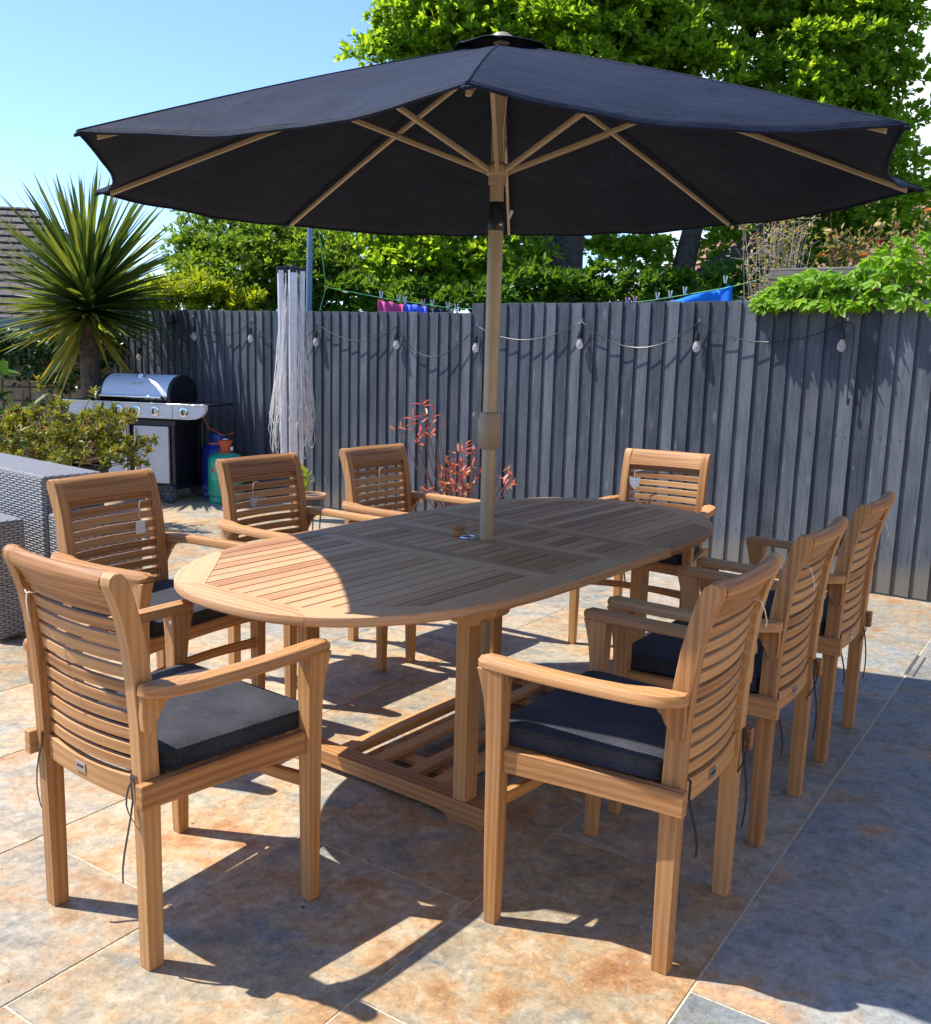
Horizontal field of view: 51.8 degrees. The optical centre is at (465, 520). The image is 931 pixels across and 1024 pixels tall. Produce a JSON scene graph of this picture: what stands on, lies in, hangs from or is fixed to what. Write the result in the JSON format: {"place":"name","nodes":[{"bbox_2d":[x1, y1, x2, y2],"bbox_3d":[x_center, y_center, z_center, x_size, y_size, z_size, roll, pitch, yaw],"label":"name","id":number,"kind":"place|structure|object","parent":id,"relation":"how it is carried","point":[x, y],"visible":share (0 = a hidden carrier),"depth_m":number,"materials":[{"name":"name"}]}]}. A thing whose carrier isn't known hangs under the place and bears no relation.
{"place":"outdoors","nodes":[
{"label":"outdoors","id":0,"kind":"place"},
{"bbox_2d":[0,488,930,1023],"bbox_3d":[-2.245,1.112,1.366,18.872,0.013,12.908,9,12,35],"label":"paving","id":1,"kind":"structure","parent":0,"point":[566,938],"depth_m":2.53,"materials":[{"name":"stone"}]},
{"bbox_2d":[0,512,25,638],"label":"wicker stool","id":2,"kind":"object","parent":1,"relation":"on","point":[11,614],"visible":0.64,"depth_m":4.42,"materials":[{"name":"grey wicker"}]},
{"bbox_2d":[0,359,48,457],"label":"broadleaf plant","id":3,"kind":"object","parent":1,"relation":"on","point":[4,370],"visible":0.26,"depth_m":7.91,"materials":[{"name":"green plant"}]},
{"bbox_2d":[0,348,115,460],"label":"stone wall","id":4,"kind":"structure","parent":1,"relation":"on","point":[28,388],"depth_m":9.85,"materials":[{"name":"grey stone"}]},
{"bbox_2d":[0,325,124,416],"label":"ivy","id":5,"kind":"object","parent":4,"relation":"attached to","point":[22,356],"visible":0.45,"depth_m":9.65,"materials":[{"name":"green plant"}]},
{"bbox_2d":[0,453,142,625],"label":"wicker sofa","id":6,"kind":"object","parent":1,"relation":"on","point":[24,495],"visible":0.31,"depth_m":4.63,"materials":[{"name":"grey wicker"}]},
{"bbox_2d":[0,374,161,505],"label":"potted shrub","id":7,"kind":"object","parent":1,"relation":"on","point":[62,445],"visible":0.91,"depth_m":6.87,"materials":[{"name":"green plant"}]},
{"bbox_2d":[0,161,191,458],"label":"palm tree","id":8,"kind":"object","parent":1,"relation":"on","point":[87,276],"visible":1,"depth_m":8.55,"materials":[{"name":"green plant"}]},
{"bbox_2d":[62,372,233,502],"bbox_3d":[-2.812,-0.759,8.640,1.524,1.123,0.569,4,10,14],"label":"gas barbecue","id":9,"kind":"object","parent":1,"relation":"on","point":[174,420],"visible":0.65,"depth_m":8.45,"materials":[{"name":"black metal"}]},
{"bbox_2d":[96,425,130,471],"bbox_3d":[-3.141,-0.606,8.539,0.335,0.500,0.049,4,10,14],"label":"door","id":10,"kind":"structure","parent":9,"relation":"in","point":[116,468],"depth_m":8.53,"materials":[{"name":"metal"}]},
{"bbox_2d":[134,425,170,483],"bbox_3d":[-2.763,-0.580,8.446,0.335,0.500,0.049,4,10,14],"label":"door","id":11,"kind":"structure","parent":9,"relation":"in","point":[159,460],"depth_m":8.43,"materials":[{"name":"metal"}]},
{"bbox_2d":[46,468,265,694],"bbox_3d":[-1.094,0.315,3.381,0.571,0.921,0.602,7,11,30],"label":"garden chair","id":12,"kind":"object","parent":1,"relation":"on","point":[66,495],"visible":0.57,"depth_m":3.42,"materials":[{"name":"brown wood"}]},
{"bbox_2d":[136,500,144,533],"bbox_3d":[-1.185,-0.013,3.513,0.011,0.122,0.062,5,10,17],"label":"swing tag","id":13,"kind":"object","parent":12,"relation":"hanging from","point":[140,527],"visible":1,"depth_m":3.51,"materials":[{"name":"white paper"}]},
{"bbox_2d":[75,579,228,638],"bbox_3d":[-1.089,0.412,3.393,0.492,0.306,0.507,7,11,29],"label":"seat cushion","id":14,"kind":"object","parent":12,"relation":"on","point":[163,591],"visible":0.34,"depth_m":3.27,"materials":[{"name":"fabric"}]},
{"bbox_2d":[2,544,331,970],"bbox_3d":[-0.740,0.505,2.354,0.602,0.921,0.570,9,12,37],"label":"garden chair","id":15,"kind":"object","parent":1,"relation":"on","point":[68,743],"visible":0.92,"depth_m":2.17,"materials":[{"name":"brown wood"}]},
{"bbox_2d":[24,589,65,621],"bbox_3d":[-0.962,0.187,2.189,0.033,0.070,0.094,9,12,37],"label":"swing tag","id":16,"kind":"object","parent":15,"relation":"attached to","point":[26,592],"visible":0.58,"depth_m":2.15,"materials":[{"name":"white paper"}]},
{"bbox_2d":[36,663,298,883],"bbox_3d":[-0.736,0.600,2.379,0.506,0.306,0.492,9,13,37],"label":"seat cushion","id":17,"kind":"object","parent":15,"relation":"on","point":[192,728],"visible":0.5,"depth_m":2.29,"materials":[{"name":"fabric"}]},
{"bbox_2d":[201,433,233,497],"bbox_3d":[-2.287,-0.510,8.856,0.302,0.585,0.302,2,10,0],"label":"gas cylinder","id":18,"kind":"object","parent":1,"relation":"on","point":[207,450],"visible":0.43,"depth_m":8.74,"materials":[{"name":"blue metal"}]},
{"bbox_2d":[208,438,243,504],"bbox_3d":[-2.134,-0.444,8.542,0.312,0.573,0.312,2,10,0],"label":"gas cylinder","id":19,"kind":"object","parent":1,"relation":"on","point":[214,489],"visible":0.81,"depth_m":8.45,"materials":[{"name":"teal metal"}]},
{"bbox_2d":[268,265,314,518],"bbox_3d":[-1.392,-1.006,7.684,0.390,2.015,0.362,2,10,0],"label":"rotary airer","id":20,"kind":"object","parent":1,"relation":"on","point":[291,398],"visible":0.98,"depth_m":7.58,"materials":[{"name":"white fabric"}]},
{"bbox_2d":[115,310,471,511],"bbox_3d":[-1.750,-1.056,8.756,4.491,1.703,0.186,9,12,35],"label":"fence","id":21,"kind":"object","parent":1,"relation":"on","point":[366,393],"visible":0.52,"depth_m":8.15,"materials":[{"name":"paint"}]},
{"bbox_2d":[167,315,175,324],"bbox_3d":[-2.840,-1.936,9.267,0.075,0.095,0.040,9,12,35],"label":"outdoor socket","id":22,"kind":"object","parent":21,"relation":"attached to","point":[171,319],"visible":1,"depth_m":9.25,"materials":[{"name":"black plastic"}]},
{"bbox_2d":[117,310,853,404],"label":"string lights","id":23,"kind":"object","parent":21,"relation":"attached to","point":[841,346],"visible":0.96,"depth_m":6.74,"materials":[{"name":"clear plastic"}]},
{"bbox_2d":[215,452,387,699],"bbox_3d":[-0.703,0.207,4.053,0.570,0.921,0.602,9,12,36],"label":"garden chair","id":24,"kind":"object","parent":1,"relation":"on","point":[231,471],"visible":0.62,"depth_m":4.11,"materials":[{"name":"brown wood"}]},
{"bbox_2d":[249,481,258,507],"bbox_3d":[-0.887,-0.107,4.041,0.012,0.110,0.064,6,11,23],"label":"swing tag","id":25,"kind":"object","parent":24,"relation":"hanging from","point":[253,502],"visible":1,"depth_m":4.04,"materials":[{"name":"white paper"}]},
{"bbox_2d":[302,462,326,529],"bbox_3d":[-1.146,-0.155,7.085,0.240,0.562,0.240,2,10,0],"label":"plant pot","id":26,"kind":"object","parent":1,"relation":"on","point":[314,499],"visible":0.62,"depth_m":7.04,"materials":[{"name":"ceramic"}]},
{"bbox_2d":[339,443,479,662],"bbox_3d":[-0.264,0.122,4.601,0.571,0.921,0.602,9,12,36],"label":"garden chair","id":27,"kind":"object","parent":1,"relation":"on","point":[353,459],"visible":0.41,"depth_m":4.66,"materials":[{"name":"brown wood"}]},
{"bbox_2d":[174,497,712,830],"bbox_3d":[0.070,0.427,3.461,1.116,0.734,2.368,9,12,36],"label":"dining table","id":28,"kind":"object","parent":1,"relation":"on","point":[422,566],"visible":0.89,"depth_m":3.02,"materials":[{"name":"brown wood"}]},
{"bbox_2d":[450,524,466,535],"bbox_3d":[-0.026,0.035,3.459,0.062,0.034,0.062,2,10,0],"label":"hole plug","id":29,"kind":"object","parent":28,"relation":"on","point":[457,529],"visible":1,"depth_m":3.44,"materials":[{"name":"brown wood"}]},
{"bbox_2d":[460,535,475,538],"bbox_3d":[0.009,0.059,3.406,0.060,0.006,0.060,2,10,0],"label":"metal ring","id":30,"kind":"object","parent":28,"relation":"on","point":[470,537],"visible":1,"depth_m":3.39,"materials":[{"name":"silver metal"}]},
{"bbox_2d":[389,400,515,507],"bbox_3d":[-0.091,-0.372,7.027,0.938,1.034,0.352,2,10,0],"label":"red shrub","id":31,"kind":"object","parent":1,"relation":"on","point":[459,476],"visible":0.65,"depth_m":7.05,"materials":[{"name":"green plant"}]},
{"bbox_2d":[73,32,924,732],"bbox_3d":[0.086,-0.397,3.320,2.557,2.404,2.557,-2,11,-18],"label":"patio umbrella","id":32,"kind":"object","parent":1,"relation":"on","point":[497,136],"visible":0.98,"depth_m":3.34,"materials":[{"name":"fabric"}]},
{"bbox_2d":[477,552,782,974],"bbox_3d":[0.420,0.530,2.388,0.570,0.921,0.602,8,12,33],"label":"garden chair","id":33,"kind":"object","parent":1,"relation":"on","point":[709,757],"visible":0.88,"depth_m":2.21,"materials":[{"name":"brown wood"}]},
{"bbox_2d":[509,671,748,857],"bbox_3d":[0.413,0.625,2.411,0.492,0.306,0.507,8,12,33],"label":"seat cushion","id":34,"kind":"object","parent":33,"relation":"on","point":[625,738],"visible":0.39,"depth_m":2.28,"materials":[{"name":"fabric"}]},
{"bbox_2d":[754,599,767,626],"bbox_3d":[0.671,0.217,2.288,0.094,0.070,0.033,8,12,33],"label":"swing tag","id":35,"kind":"object","parent":33,"relation":"attached to","point":[764,610],"visible":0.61,"depth_m":2.27,"materials":[{"name":"white paper"}]},
{"bbox_2d":[568,448,716,643],"bbox_3d":[0.880,0.141,4.667,0.602,0.921,0.570,7,11,28],"label":"garden chair","id":36,"kind":"object","parent":1,"relation":"on","point":[671,461],"visible":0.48,"depth_m":4.75,"materials":[{"name":"brown wood"}]},
{"bbox_2d":[629,470,643,488],"bbox_3d":[0.858,-0.205,4.830,0.071,0.100,0.013,5,10,17],"label":"swing tag","id":37,"kind":"object","parent":36,"relation":"hanging from","point":[634,483],"visible":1,"depth_m":4.83,"materials":[{"name":"white paper"}]},
{"bbox_2d":[624,545,698,581],"bbox_3d":[0.868,0.239,4.675,0.507,0.306,0.492,7,11,28],"label":"seat cushion","id":38,"kind":"object","parent":36,"relation":"on","point":[675,559],"visible":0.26,"depth_m":4.35,"materials":[{"name":"fabric"}]},
{"bbox_2d":[468,299,930,600],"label":"fence","id":39,"kind":"object","parent":1,"relation":"on","point":[789,440],"visible":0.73,"depth_m":6.19,"materials":[{"name":"paint"}]},
{"bbox_2d":[748,230,930,317],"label":"climbing vine","id":40,"kind":"object","parent":39,"relation":"attached to","point":[833,292],"visible":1,"depth_m":5.66,"materials":[{"name":"green plant"}]},
{"bbox_2d":[607,516,847,847],"bbox_3d":[0.813,0.438,2.970,0.570,0.921,0.602,8,12,33],"label":"garden chair","id":41,"kind":"object","parent":1,"relation":"on","point":[791,679],"visible":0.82,"depth_m":2.77,"materials":[{"name":"brown wood"}]},
{"bbox_2d":[631,620,818,753],"bbox_3d":[0.801,0.533,2.992,0.492,0.306,0.507,8,12,34],"label":"seat cushion","id":42,"kind":"object","parent":41,"relation":"on","point":[655,653],"visible":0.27,"depth_m":2.87,"materials":[{"name":"fabric"}]},
{"bbox_2d":[782,564,814,590],"bbox_3d":[0.921,0.158,2.662,0.094,0.070,0.033,8,12,33],"label":"swing tag","id":43,"kind":"object","parent":41,"relation":"attached to","point":[810,568],"visible":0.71,"depth_m":2.64,"materials":[{"name":"white paper"}]},
{"bbox_2d":[696,491,895,762],"bbox_3d":[1.222,0.345,3.562,0.570,0.921,0.602,8,12,34],"label":"garden chair","id":44,"kind":"object","parent":1,"relation":"on","point":[850,554],"visible":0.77,"depth_m":3.35,"materials":[{"name":"brown wood"}]},
{"bbox_2d":[762,590,867,684],"bbox_3d":[1.207,0.439,3.585,0.492,0.306,0.507,8,12,33],"label":"seat cushion","id":45,"kind":"object","parent":44,"relation":"on","point":[769,602],"visible":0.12,"depth_m":3.45,"materials":[{"name":"fabric"}]},
{"bbox_2d":[904,655,925,676],"bbox_3d":[2.092,0.676,4.460,0.043,0.004,0.354,8,12,33],"label":"drain cover","id":46,"kind":"object","parent":1,"relation":"on","point":[912,664],"visible":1,"depth_m":4.46,"materials":[{"name":"metal"}]},
{"bbox_2d":[0,0,930,312],"label":"sky","id":47,"kind":"structure","parent":0,"point":[67,66],"materials":[{"name":"blue"}]},
{"bbox_2d":[319,233,805,310],"bbox_3d":[0.874,-2.309,9.156,4.492,0.733,0.553,2,10,4],"label":"washing line","id":48,"kind":"object","parent":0,"point":[471,308],"visible":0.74,"depth_m":9.09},
{"bbox_2d":[378,299,403,311],"bbox_3d":[-0.727,-1.892,9.318,0.253,0.493,0.066,2,10,0],"label":"pink shirt","id":49,"kind":"object","parent":48,"relation":"hanging from","point":[383,306],"visible":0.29,"depth_m":9.29,"materials":[{"name":"fabric"}]},
{"bbox_2d":[404,304,426,312],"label":"blue trousers","id":50,"kind":"object","parent":48,"relation":"hanging from","point":[414,308],"visible":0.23,"depth_m":9.29,"materials":[{"name":"fabric"}]},
{"bbox_2d":[427,307,453,312],"bbox_3d":[-0.252,-1.852,9.424,0.262,0.480,0.066,2,10,0],"label":"navy shirt","id":51,"kind":"object","parent":48,"relation":"hanging from","point":[432,310],"visible":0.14,"depth_m":9.39,"materials":[{"name":"fabric"}]},
{"bbox_2d":[674,286,731,301],"bbox_3d":[2.128,-1.889,9.001,0.705,0.634,0.067,2,10,0],"label":"beach towel","id":52,"kind":"object","parent":48,"relation":"hanging from","point":[725,294],"visible":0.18,"depth_m":8.96,"materials":[{"name":"fabric"}]},
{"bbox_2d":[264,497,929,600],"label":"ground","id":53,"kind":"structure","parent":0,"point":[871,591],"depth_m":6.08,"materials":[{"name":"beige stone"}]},
{"bbox_2d":[62,323,116,372],"bbox_3d":[-3.924,-1.400,10.378,0.837,1.737,0.676,7,11,29],"label":"shrub","id":54,"kind":"object","parent":53,"relation":"on","point":[102,328],"visible":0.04,"depth_m":10.20,"materials":[{"name":"green plant"}]},
{"bbox_2d":[0,206,179,370],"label":"bungalow","id":55,"kind":"object","parent":53,"relation":"on","point":[11,216],"visible":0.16,"depth_m":20.08,"materials":[{"name":"brown tile"}]},
{"bbox_2d":[112,264,268,310],"bbox_3d":[-3.004,-1.663,10.501,1.828,2.257,0.867,2,10,0],"label":"shrub","id":56,"kind":"object","parent":53,"relation":"on","point":[205,290],"visible":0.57,"depth_m":10.23,"materials":[{"name":"green plant"}]},
{"bbox_2d":[152,209,379,308],"bbox_3d":[-2.257,-2.202,11.037,2.587,3.172,1.716,2,10,0],"label":"bay tree","id":57,"kind":"object","parent":53,"relation":"on","point":[253,252],"visible":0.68,"depth_m":10.57,"materials":[{"name":"green plant"}]},
{"bbox_2d":[306,228,312,310],"bbox_3d":[-1.487,-1.735,9.145,0.098,2.940,0.068,2,10,0],"label":"line pole","id":58,"kind":"object","parent":53,"relation":"on","point":[309,270],"visible":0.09,"depth_m":9.01,"materials":[{"name":"grey metal"}]},
{"bbox_2d":[323,0,726,307],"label":"oak tree","id":59,"kind":"object","parent":53,"relation":"on","point":[620,30],"visible":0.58,"depth_m":11.00,"materials":[{"name":"green plant"}]},
{"bbox_2d":[208,238,858,312],"bbox_3d":[0.830,-1.932,11.050,7.556,2.813,1.231,0,10,-7],"label":"hedge","id":60,"kind":"object","parent":53,"relation":"on","point":[558,284],"visible":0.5,"depth_m":10.77,"materials":[{"name":"green plant"}]},
{"bbox_2d":[583,0,930,297],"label":"oak tree","id":61,"kind":"object","parent":53,"relation":"on","point":[825,51],"visible":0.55,"depth_m":11.16,"materials":[{"name":"green plant"}]},
{"bbox_2d":[727,214,829,301],"bbox_3d":[2.200,-0.993,6.849,0.733,2.468,0.612,2,10,0],"label":"dry shrub","id":62,"kind":"object","parent":53,"relation":"on","point":[775,262],"visible":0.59,"depth_m":6.74,"materials":[{"name":"brown plant"}]},
{"bbox_2d":[639,200,930,301],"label":"neighbour house","id":63,"kind":"structure","parent":53,"relation":"on","point":[705,254],"depth_m":23.55,"materials":[{"name":"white brick"}]},
{"bbox_2d":[769,267,912,292],"bbox_3d":[2.605,-0.577,6.070,1.500,2.000,0.090,9,12,35],"label":"timber rail","id":64,"kind":"object","parent":53,"relation":"on","point":[774,273],"visible":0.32,"depth_m":6.18,"materials":[{"name":"wood"}]},
{"bbox_2d":[807,208,930,290],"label":"rose bush","id":65,"kind":"object","parent":53,"relation":"on","point":[862,253],"visible":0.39,"depth_m":6.83,"materials":[{"name":"green plant"}]}
]}

